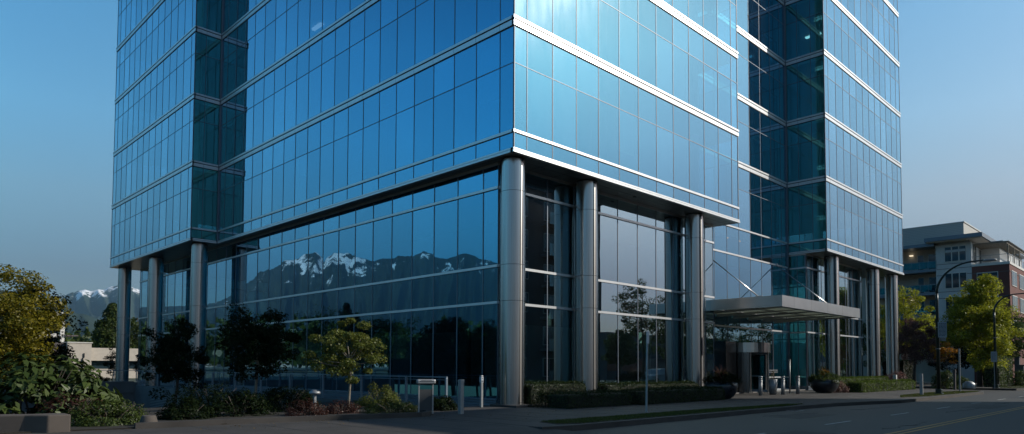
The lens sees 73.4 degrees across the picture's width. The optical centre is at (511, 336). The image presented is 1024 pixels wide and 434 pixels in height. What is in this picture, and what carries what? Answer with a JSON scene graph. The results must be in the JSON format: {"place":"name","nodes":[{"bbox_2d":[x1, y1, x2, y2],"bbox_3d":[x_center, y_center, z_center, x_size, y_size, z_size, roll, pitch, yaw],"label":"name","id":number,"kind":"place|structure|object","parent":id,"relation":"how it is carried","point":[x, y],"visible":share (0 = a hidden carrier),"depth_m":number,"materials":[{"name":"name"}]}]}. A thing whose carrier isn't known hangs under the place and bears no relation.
{"place":"outdoors","nodes":[
{"label":"outdoors","id":0,"kind":"place"},
{"bbox_2d":[0,290,96,339],"bbox_3d":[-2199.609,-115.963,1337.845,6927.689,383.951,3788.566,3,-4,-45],"label":"forested hills","id":1,"kind":"structure","parent":0,"point":[90,320],"depth_m":2815.44,"materials":[{"name":"green plant"}]},
{"bbox_2d":[56,285,139,326],"bbox_3d":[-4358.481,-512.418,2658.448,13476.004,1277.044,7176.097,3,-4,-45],"label":"snowy mountains","id":2,"kind":"structure","parent":0,"point":[94,303],"depth_m":5874.62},
{"bbox_2d":[21,417,586,433],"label":"driveway","id":3,"kind":"structure","parent":0,"point":[419,425],"depth_m":18.02,"materials":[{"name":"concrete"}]},
{"bbox_2d":[137,384,489,407],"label":"terrace","id":4,"kind":"structure","parent":0,"point":[414,402],"depth_m":35.84,"materials":[{"name":"concrete"}]},
{"bbox_2d":[92,375,111,382],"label":"shade shrub","id":5,"kind":"object","parent":4,"relation":"on","point":[105,379],"visible":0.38,"depth_m":62.58,"materials":[{"name":"green plant"}]},
{"bbox_2d":[103,347,115,380],"bbox_3d":[-37.380,2.671,64.205,1.460,3.363,1.768,3,-4,-45],"label":"young tree","id":6,"kind":"object","parent":4,"relation":"on","point":[111,364],"visible":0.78,"depth_m":64.07,"materials":[{"name":"green plant"}]},
{"bbox_2d":[138,370,447,401],"bbox_3d":[-16.326,2.760,41.337,0.090,1.230,38.950,3,-4,-45],"label":"terrace railing","id":7,"kind":"object","parent":4,"relation":"on","point":[406,386],"visible":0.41,"depth_m":33.98,"materials":[{"name":"grey metal"}]},
{"bbox_2d":[2,378,933,400],"bbox_3d":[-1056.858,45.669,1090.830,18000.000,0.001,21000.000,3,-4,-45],"label":"ground","id":8,"kind":"structure","parent":0,"point":[132,379],"depth_m":89.37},
{"bbox_2d":[1,312,77,366],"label":"open frame building","id":9,"kind":"structure","parent":8,"relation":"on","point":[61,333],"depth_m":95.12,"materials":[{"name":"white paint"}]},
{"bbox_2d":[0,285,88,409],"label":"evergreen tree","id":10,"kind":"object","parent":8,"relation":"on","point":[60,351],"visible":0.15,"depth_m":33.25,"materials":[{"name":"green plant"}]},
{"bbox_2d":[39,342,92,367],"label":"service block","id":11,"kind":"structure","parent":8,"relation":"on","point":[82,350],"depth_m":94.27,"materials":[{"name":"white paint"}]},
{"bbox_2d":[58,326,137,348],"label":"distant wood","id":12,"kind":"object","parent":8,"relation":"on","point":[84,338],"visible":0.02,"depth_m":265.70,"materials":[{"name":"green plant"}]},
{"bbox_2d":[86,302,135,348],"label":"conifer tree","id":13,"kind":"object","parent":8,"relation":"on","point":[105,329],"visible":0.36,"depth_m":128.05,"materials":[{"name":"green plant"}]},
{"bbox_2d":[91,348,137,377],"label":"building","id":14,"kind":"structure","parent":8,"relation":"on","point":[97,357],"depth_m":97.53,"materials":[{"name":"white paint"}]},
{"bbox_2d":[130,317,138,348],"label":"poplar tree","id":15,"kind":"object","parent":8,"relation":"on","point":[134,328],"visible":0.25,"depth_m":130.93,"materials":[{"name":"green plant"}]},
{"bbox_2d":[3,381,356,412],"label":"garage wall","id":16,"kind":"structure","parent":8,"relation":"on","point":[133,392],"depth_m":52.68,"materials":[{"name":"concrete"}]},
{"bbox_2d":[58,370,137,381],"bbox_3d":[-37.164,2.771,48.138,20.000,0.910,0.060,3,-4,-45],"label":"deck railing","id":17,"kind":"object","parent":16,"relation":"on","point":[114,372],"visible":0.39,"depth_m":53.98,"materials":[{"name":"grey"}]},
{"bbox_2d":[0,401,417,433],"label":"planting bed","id":18,"kind":"object","parent":8,"relation":"on","point":[150,411],"visible":0.23,"depth_m":21.60,"materials":[{"name":"plant"}]},
{"bbox_2d":[0,413,70,432],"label":"planter wall","id":19,"kind":"structure","parent":18,"relation":"on","point":[48,423],"depth_m":16.41,"materials":[{"name":"beige concrete"}]},
{"bbox_2d":[0,264,73,381],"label":"maple tree","id":20,"kind":"object","parent":18,"relation":"on","point":[18,330],"visible":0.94,"depth_m":21.32,"materials":[{"name":"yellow plant"}]},
{"bbox_2d":[0,350,123,415],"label":"broadleaf shrub","id":21,"kind":"object","parent":18,"relation":"on","point":[35,381],"visible":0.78,"depth_m":20.21,"materials":[{"name":"green plant"}]},
{"bbox_2d":[35,390,104,417],"bbox_3d":[-12.872,2.017,20.009,2.029,0.970,1.260,3,-4,-45],"label":"barberry","id":22,"kind":"object","parent":18,"relation":"on","point":[77,402],"visible":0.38,"depth_m":19.77,"materials":[{"name":"green plant"}]},
{"bbox_2d":[63,396,148,426],"bbox_3d":[-10.851,2.020,18.547,1.567,0.861,1.990,-1,-3,23],"label":"cotoneaster","id":23,"kind":"object","parent":18,"relation":"on","point":[121,413],"visible":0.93,"depth_m":18.34,"materials":[{"name":"green plant"}]},
{"bbox_2d":[139,415,157,422],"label":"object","id":24,"kind":"object","parent":18,"relation":"on","point":[148,418],"visible":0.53,"depth_m":18.05,"materials":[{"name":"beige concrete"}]},
{"bbox_2d":[154,395,216,419],"bbox_3d":[-9.809,2.147,20.609,1.662,0.797,1.340,3,-4,-45],"label":"shade shrub","id":25,"kind":"object","parent":18,"relation":"on","point":[172,412],"visible":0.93,"depth_m":20.40,"materials":[{"name":"green plant"}]},
{"bbox_2d":[165,380,243,411],"bbox_3d":[-10.737,2.129,24.517,2.937,1.166,2.096,3,-4,-45],"label":"shade shrub","id":26,"kind":"object","parent":18,"relation":"on","point":[216,391],"visible":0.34,"depth_m":24.20,"materials":[{"name":"green plant"}]},
{"bbox_2d":[198,387,279,416],"bbox_3d":[-8.839,2.112,22.069,2.453,0.996,1.800,6,-6,-66],"label":"shade shrub","id":27,"kind":"object","parent":18,"relation":"on","point":[246,398],"visible":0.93,"depth_m":22.05,"materials":[{"name":"green plant"}]},
{"bbox_2d":[134,410,430,428],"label":"bed kerb","id":28,"kind":"structure","parent":18,"relation":"on","point":[144,425],"depth_m":19.77,"materials":[{"name":"concrete"}]},
{"bbox_2d":[256,387,316,411],"bbox_3d":[-8.164,2.229,24.637,2.501,1.001,1.918,2,-3,-33],"label":"shade shrub","id":29,"kind":"object","parent":18,"relation":"on","point":[271,397],"visible":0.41,"depth_m":24.50,"materials":[{"name":"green plant"}]},
{"bbox_2d":[261,385,321,408],"bbox_3d":[-8.500,2.340,26.468,2.632,0.941,1.735,3,-4,-45],"label":"shade shrub","id":30,"kind":"object","parent":18,"relation":"on","point":[291,393],"visible":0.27,"depth_m":26.07,"materials":[{"name":"green plant"}]},
{"bbox_2d":[283,397,328,415],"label":"shrub","id":31,"kind":"object","parent":18,"relation":"on","point":[312,407],"visible":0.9,"depth_m":22.21,"materials":[{"name":"red plant"}]},
{"bbox_2d":[309,389,320,403],"bbox_3d":[-6.847,2.229,23.847,0.400,0.820,0.400,3,-4,-45],"label":"path light","id":32,"kind":"object","parent":18,"relation":"on","point":[314,392],"visible":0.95,"depth_m":23.78,"materials":[{"name":"silver metal"}]},
{"bbox_2d":[321,400,360,413],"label":"shrub","id":33,"kind":"object","parent":18,"relation":"on","point":[337,410],"visible":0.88,"depth_m":23.36,"materials":[{"name":"red plant"}]},
{"bbox_2d":[301,317,386,409],"bbox_3d":[-5.934,1.005,24.831,2.821,3.473,2.747,0,-3,15],"label":"garden maple","id":34,"kind":"object","parent":18,"relation":"on","point":[345,365],"visible":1,"depth_m":24.76,"materials":[{"name":"green plant"}]},
{"bbox_2d":[352,381,400,408],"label":"pale shrub","id":35,"kind":"object","parent":18,"relation":"on","point":[386,393],"visible":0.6,"depth_m":25.91,"materials":[{"name":"green plant"}]},
{"bbox_2d":[360,398,417,413],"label":"shrubs","id":36,"kind":"object","parent":18,"relation":"on","point":[397,406],"visible":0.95,"depth_m":23.69,"materials":[{"name":"green plant"}]},
{"bbox_2d":[213,300,302,399],"bbox_3d":[-10.991,0.670,29.753,3.715,4.538,3.570,2,-3,-36],"label":"garden maple","id":37,"kind":"object","parent":8,"relation":"on","point":[246,335],"visible":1,"depth_m":29.14,"materials":[{"name":"green plant"}]},
{"bbox_2d":[862,317,903,366],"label":"green tree","id":38,"kind":"object","parent":8,"relation":"on","point":[883,355],"visible":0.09,"depth_m":88.42,"materials":[{"name":"green plant"}]},
{"bbox_2d":[880,285,935,360],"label":"green tree","id":39,"kind":"object","parent":8,"relation":"on","point":[902,305],"visible":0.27,"depth_m":76.18,"materials":[{"name":"green plant"}]},
{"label":"ramp","id":40,"kind":"structure","parent":8,"relation":"on","visible":0},
{"bbox_2d":[137,311,210,403],"bbox_3d":[-15.054,1.052,30.545,3.217,4.409,2.954,3,-4,-45],"label":"garden maple","id":41,"kind":"object","parent":40,"relation":"on","point":[168,346],"visible":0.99,"depth_m":30.23,"materials":[{"name":"green plant"}]},
{"bbox_2d":[0,0,1023,406],"label":"sky","id":42,"kind":"structure","parent":0,"point":[961,69],"materials":[{"name":"blue"}]},
{"bbox_2d":[399,388,979,428],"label":"pavement","id":43,"kind":"structure","parent":0,"point":[483,412],"depth_m":27.45,"materials":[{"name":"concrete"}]},
{"bbox_2d":[416,379,435,413],"bbox_3d":[-2.957,2.048,23.557,0.680,1.190,0.183,1,-3,-25],"label":"intercom stand","id":44,"kind":"object","parent":43,"relation":"on","point":[425,399],"visible":0.98,"depth_m":23.53,"materials":[{"name":"grey metal"}]},
{"bbox_2d":[431,394,457,410],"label":"shade shrub","id":45,"kind":"object","parent":43,"relation":"on","point":[443,404],"visible":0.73,"depth_m":25.39,"materials":[{"name":"green plant"}]},
{"bbox_2d":[458,380,463,413],"bbox_3d":[-1.756,2.061,23.624,0.168,1.180,0.168,3,-4,-45],"label":"bollard","id":46,"kind":"object","parent":43,"relation":"on","point":[460,396],"visible":0.99,"depth_m":23.57,"materials":[{"name":"grey metal"}]},
{"bbox_2d":[479,375,483,407],"bbox_3d":[-1.224,2.187,27.530,0.116,1.280,0.120,3,-4,-45],"label":"bollard","id":47,"kind":"object","parent":43,"relation":"on","point":[481,379],"visible":1,"depth_m":27.49,"materials":[{"name":"grey metal"}]},
{"bbox_2d":[109,0,903,407],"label":"office tower","id":48,"kind":"structure","parent":43,"relation":"on","point":[505,198],"depth_m":38.94,"materials":[{"name":"blue glass"}]},
{"bbox_2d":[736,342,770,392],"bbox_3d":[15.616,2.050,45.682,3.000,3.250,3.000,3,-4,-45],"label":"revolving door","id":49,"kind":"structure","parent":48,"relation":"in","point":[751,364],"depth_m":44.56,"materials":[{"name":"metal"}]},
{"bbox_2d":[526,389,555,407],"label":"heather bush","id":50,"kind":"object","parent":43,"relation":"on","point":[541,397],"visible":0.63,"depth_m":27.68,"materials":[{"name":"green plant"}]},
{"bbox_2d":[525,379,585,403],"bbox_3d":[1.744,2.436,30.029,3.913,1.156,1.215,3,-4,-45],"label":"hedge","id":51,"kind":"object","parent":43,"relation":"on","point":[532,388],"visible":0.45,"depth_m":29.34,"materials":[{"name":"green plant"}]},
{"bbox_2d":[547,388,632,408],"bbox_3d":[3.296,2.553,28.631,4.512,0.793,1.454,3,-4,-45],"label":"hedge","id":52,"kind":"object","parent":43,"relation":"on","point":[570,399],"visible":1,"depth_m":27.82,"materials":[{"name":"green plant"}]},
{"bbox_2d":[645,331,648,411],"bbox_3d":[4.919,1.268,25.059,0.160,2.950,0.073,5,-5,-45],"label":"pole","id":53,"kind":"object","parent":43,"relation":"on","point":[647,343],"visible":1,"depth_m":25.06,"materials":[{"name":"grey metal"}]},
{"bbox_2d":[598,380,698,392],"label":"hedge","id":54,"kind":"object","parent":43,"relation":"on","point":[623,386],"visible":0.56,"depth_m":34.16,"materials":[{"name":"green plant"}]},
{"bbox_2d":[541,403,801,423],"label":"lawn","id":55,"kind":"structure","parent":43,"relation":"on","point":[652,417],"depth_m":22.16,"materials":[{"name":"plant"}]},
{"bbox_2d":[621,386,725,404],"bbox_3d":[7.800,2.756,32.884,7.645,0.833,1.550,3,-4,-45],"label":"hedge","id":56,"kind":"object","parent":43,"relation":"on","point":[671,394],"visible":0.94,"depth_m":31.98,"materials":[{"name":"green"}]},
{"bbox_2d":[702,365,742,398],"bbox_3d":[11.110,2.343,36.356,1.838,1.859,2.030,3,-4,-45],"label":"planter","id":57,"kind":"object","parent":43,"relation":"on","point":[729,386],"visible":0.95,"depth_m":35.86,"materials":[{"name":"black"}]},
{"bbox_2d":[758,376,762,395],"bbox_3d":[14.781,2.918,40.855,0.250,1.140,0.250,3,-4,-45],"label":"light bollard","id":58,"kind":"object","parent":43,"relation":"on","point":[760,386],"visible":1,"depth_m":40.77,"materials":[{"name":"silver metal"}]},
{"bbox_2d":[768,371,777,394],"bbox_3d":[16.024,2.815,42.178,0.541,1.476,0.541,3,-4,-45],"label":"litter bin","id":59,"kind":"object","parent":43,"relation":"on","point":[772,386],"visible":1,"depth_m":41.99,"materials":[{"name":"grey metal"}]},
{"bbox_2d":[781,376,784,394],"bbox_3d":[16.695,2.993,42.345,0.250,1.140,0.250,3,-4,-45],"label":"light bollard","id":60,"kind":"object","parent":43,"relation":"on","point":[782,385],"visible":1,"depth_m":42.25,"materials":[{"name":"silver metal"}]},
{"bbox_2d":[788,359,790,392],"bbox_3d":[18.085,2.574,44.730,0.120,2.200,0.120,3,-4,-45],"label":"thin post","id":61,"kind":"object","parent":43,"relation":"on","point":[789,360],"visible":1,"depth_m":44.68,"materials":[{"name":"silver metal"}]},
{"bbox_2d":[796,376,799,393],"bbox_3d":[18.199,3.061,43.738,0.250,1.140,0.250,3,-4,-45],"label":"light bollard","id":62,"kind":"object","parent":43,"relation":"on","point":[797,385],"visible":1,"depth_m":43.65,"materials":[{"name":"silver metal"}]},
{"bbox_2d":[808,365,840,392],"bbox_3d":[20.924,2.814,45.929,1.958,1.852,1.986,3,-4,-45],"label":"planter","id":63,"kind":"object","parent":43,"relation":"on","point":[818,384],"visible":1,"depth_m":45.40,"materials":[{"name":"black"}]},
{"bbox_2d":[833,381,849,392],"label":"heather bush","id":64,"kind":"object","parent":43,"relation":"on","point":[842,389],"visible":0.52,"depth_m":46.38,"materials":[{"name":"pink plant"}]},
{"bbox_2d":[822,376,888,387],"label":"hedge","id":65,"kind":"object","parent":43,"relation":"on","point":[844,380],"visible":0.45,"depth_m":52.67,"materials":[{"name":"green plant"}]},
{"bbox_2d":[845,379,915,392],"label":"hedge","id":66,"kind":"object","parent":43,"relation":"on","point":[861,386],"visible":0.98,"depth_m":49.02,"materials":[{"name":"green plant"}]},
{"bbox_2d":[884,370,906,379],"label":"shrub","id":67,"kind":"object","parent":43,"relation":"on","point":[898,374],"visible":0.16,"depth_m":57.27,"materials":[{"name":"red plant"}]},
{"bbox_2d":[900,391,978,397],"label":"lawn","id":68,"kind":"structure","parent":43,"relation":"on","point":[938,395],"depth_m":43.29,"materials":[{"name":"plant"}]},
{"bbox_2d":[919,374,922,393],"bbox_3d":[25.522,2.961,42.797,0.240,1.320,0.180,3,-4,-45],"label":"wooden post","id":69,"kind":"object","parent":68,"relation":"on","point":[921,382],"visible":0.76,"depth_m":42.71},
{"bbox_2d":[958,349,960,390],"bbox_3d":[32.154,2.390,49.340,0.060,3.100,0.100,4,-4,-45],"label":"thin post","id":70,"kind":"object","parent":68,"relation":"on","point":[959,370],"visible":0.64,"depth_m":49.31,"materials":[{"name":"grey metal"}]},
{"bbox_2d":[934,259,996,393],"bbox_3d":[28.723,-0.588,43.536,0.480,8.485,3.544,3,-4,-45],"label":"street lamp","id":71,"kind":"object","parent":68,"relation":"on","point":[939,390],"visible":0.95,"depth_m":44.46,"materials":[{"name":"black metal"}]},
{"bbox_2d":[938,322,946,336],"bbox_3d":[27.640,-0.465,44.113,0.520,1.000,0.016,0,-3,7],"label":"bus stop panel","id":72,"kind":"object","parent":71,"relation":"attached to","point":[942,329],"visible":1,"depth_m":44.11,"materials":[{"name":"grey"}]},
{"bbox_2d":[952,369,955,389],"bbox_3d":[34.609,3.345,53.715,0.190,1.600,0.200,3,-4,-45],"label":"brown post","id":73,"kind":"object","parent":43,"relation":"on","point":[954,377],"visible":1,"depth_m":53.67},
{"bbox_2d":[577,389,1023,433],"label":"road","id":74,"kind":"structure","parent":0,"point":[874,418],"depth_m":23.10,"materials":[{"name":"grey asphalt"}]},
{"bbox_2d":[538,388,983,430],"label":"kerb","id":75,"kind":"structure","parent":74,"relation":"on","point":[587,426],"depth_m":24.98,"materials":[{"name":"concrete"}]},
{"bbox_2d":[760,396,1022,433],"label":"lane dashes","id":76,"kind":"object","parent":74,"relation":"on","point":[894,414],"visible":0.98,"depth_m":24.70,"materials":[{"name":"white paint"}]},
{"bbox_2d":[887,406,1023,433],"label":"line","id":77,"kind":"object","parent":74,"relation":"on","point":[952,422],"depth_m":22.64,"materials":[{"name":"yellow paint"}]},
{"bbox_2d":[962,381,975,388],"bbox_3d":[38.475,4.035,57.812,0.988,0.620,1.014,3,-4,-45],"label":"boulder","id":78,"kind":"object","parent":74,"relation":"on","point":[968,384],"visible":1,"depth_m":57.48,"materials":[{"name":"grey stone"}]},
{"bbox_2d":[991,352,996,388],"bbox_3d":[40.366,2.787,57.480,0.420,3.100,0.078,-1,-3,30],"label":"parking sign","id":79,"kind":"object","parent":74,"relation":"on","point":[994,357],"visible":1,"depth_m":57.47,"materials":[{"name":"grey metal"}]},
{"bbox_2d":[915,383,1023,390],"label":"pavement","id":80,"kind":"structure","parent":0,"point":[926,385],"depth_m":60.66,"materials":[{"name":"concrete"}]},
{"bbox_2d":[882,359,916,382],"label":"tall hedge","id":81,"kind":"object","parent":80,"relation":"on","point":[906,367],"visible":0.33,"depth_m":68.91,"materials":[{"name":"green plant"}]},
{"bbox_2d":[884,317,946,385],"bbox_3d":[38.587,1.416,65.993,4.804,6.710,5.388,0,-3,9],"label":"copper tree","id":82,"kind":"object","parent":80,"relation":"on","point":[913,350],"visible":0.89,"depth_m":65.00,"materials":[{"name":"brown plant"}]},
{"bbox_2d":[862,221,1023,382],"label":"apartment block","id":83,"kind":"structure","parent":80,"relation":"on","point":[932,254],"depth_m":87.05,"materials":[{"name":"paint"}]},
{"bbox_2d":[917,255,923,269],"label":"window","id":84,"kind":"structure","parent":83,"relation":"in","point":[920,258],"depth_m":90.23,"materials":[{"name":"glass"}]},
{"bbox_2d":[918,277,924,292],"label":"window","id":85,"kind":"structure","parent":83,"relation":"in","point":[920,280],"depth_m":90.06,"materials":[{"name":"black glass"}]},
{"bbox_2d":[928,254,935,268],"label":"window","id":86,"kind":"structure","parent":83,"relation":"in","point":[931,257],"depth_m":89.27,"materials":[{"name":"black glass"}]},
{"bbox_2d":[929,276,935,291],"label":"window","id":87,"kind":"structure","parent":83,"relation":"in","point":[932,280],"depth_m":89.16,"materials":[{"name":"glass"}]},
{"bbox_2d":[929,299,935,314],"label":"window","id":88,"kind":"structure","parent":83,"relation":"in","point":[931,302],"depth_m":89.07,"materials":[{"name":"blue glass"}]},
{"bbox_2d":[945,296,961,310],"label":"window","id":89,"kind":"structure","parent":83,"relation":"in","point":[947,303],"depth_m":86.12,"materials":[{"name":"glass"}]},
{"bbox_2d":[944,245,966,261],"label":"window","id":90,"kind":"structure","parent":83,"relation":"in","point":[952,253],"depth_m":85.74,"materials":[{"name":"glass"}]},
{"bbox_2d":[945,272,966,288],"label":"window","id":91,"kind":"structure","parent":83,"relation":"in","point":[952,280],"depth_m":85.63,"materials":[{"name":"glass"}]},
{"bbox_2d":[972,242,976,263],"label":"window","id":92,"kind":"structure","parent":83,"relation":"in","point":[973,247],"depth_m":85.29,"materials":[{"name":"white paint"}]},
{"bbox_2d":[977,271,998,287],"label":"window","id":93,"kind":"structure","parent":83,"relation":"in","point":[995,273],"depth_m":82.95,"materials":[{"name":"black glass"}]},
{"bbox_2d":[1011,270,1016,286],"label":"window","id":94,"kind":"structure","parent":83,"relation":"in","point":[1014,274],"depth_m":83.32,"materials":[{"name":"grey glass"}]},
{"bbox_2d":[1012,295,1017,311],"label":"window","id":95,"kind":"structure","parent":83,"relation":"in","point":[1014,298],"depth_m":83.35,"materials":[{"name":"grey glass"}]},
{"bbox_2d":[1019,274,1023,290],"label":"window","id":96,"kind":"structure","parent":83,"relation":"in","point":[1021,278],"depth_m":86.57,"materials":[{"name":"grey glass"}]},
{"bbox_2d":[1020,298,1023,313],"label":"window","id":97,"kind":"structure","parent":83,"relation":"in","point":[1021,300],"depth_m":86.29,"materials":[{"name":"grey glass"}]},
{"bbox_2d":[929,341,958,385],"bbox_3d":[39.252,2.490,62.350,2.446,4.228,2.468,3,-4,-45],"label":"amber tree","id":98,"kind":"object","parent":80,"relation":"on","point":[943,350],"visible":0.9,"depth_m":62.19,"materials":[{"name":"orange plant"}]},
{"bbox_2d":[930,370,958,388],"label":"shrub","id":99,"kind":"object","parent":80,"relation":"on","point":[946,376],"visible":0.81,"depth_m":57.40,"materials":[{"name":"green plant"}]},
{"bbox_2d":[927,320,985,375],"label":"green tree","id":100,"kind":"object","parent":80,"relation":"on","point":[963,357],"visible":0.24,"depth_m":74.74,"materials":[{"name":"green plant"}]},
{"bbox_2d":[956,374,972,388],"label":"shrub","id":101,"kind":"object","parent":80,"relation":"on","point":[964,379],"visible":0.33,"depth_m":59.05,"materials":[{"name":"green plant"}]},
{"bbox_2d":[933,273,1023,385],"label":"lime tree","id":102,"kind":"object","parent":80,"relation":"on","point":[965,312],"visible":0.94,"depth_m":64.23,"materials":[{"name":"green plant"}]},
{"bbox_2d":[982,355,1013,386],"bbox_3d":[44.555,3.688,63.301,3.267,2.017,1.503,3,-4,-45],"label":"tall hedge","id":103,"kind":"object","parent":80,"relation":"on","point":[988,374],"visible":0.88,"depth_m":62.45,"materials":[{"name":"green plant"}]},
{"bbox_2d":[973,313,1023,364],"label":"green tree","id":104,"kind":"object","parent":80,"relation":"on","point":[1018,342],"visible":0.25,"depth_m":73.77,"materials":[{"name":"green plant"}]},
{"bbox_2d":[992,293,1023,387],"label":"street lamp","id":105,"kind":"object","parent":80,"relation":"on","point":[994,341],"visible":0.93,"depth_m":59.01,"materials":[{"name":"black metal"}]},
{"bbox_2d":[1014,357,1020,381],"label":"stone pillar","id":106,"kind":"structure","parent":80,"relation":"on","point":[1016,361],"depth_m":73.85,"materials":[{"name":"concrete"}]},
{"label":"lawn","id":107,"kind":"structure","parent":0,"visible":0},
{"bbox_2d":[1009,369,1023,385],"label":"shrub","id":108,"kind":"object","parent":107,"relation":"on","point":[1019,374],"visible":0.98,"depth_m":67.52,"materials":[{"name":"green plant"}]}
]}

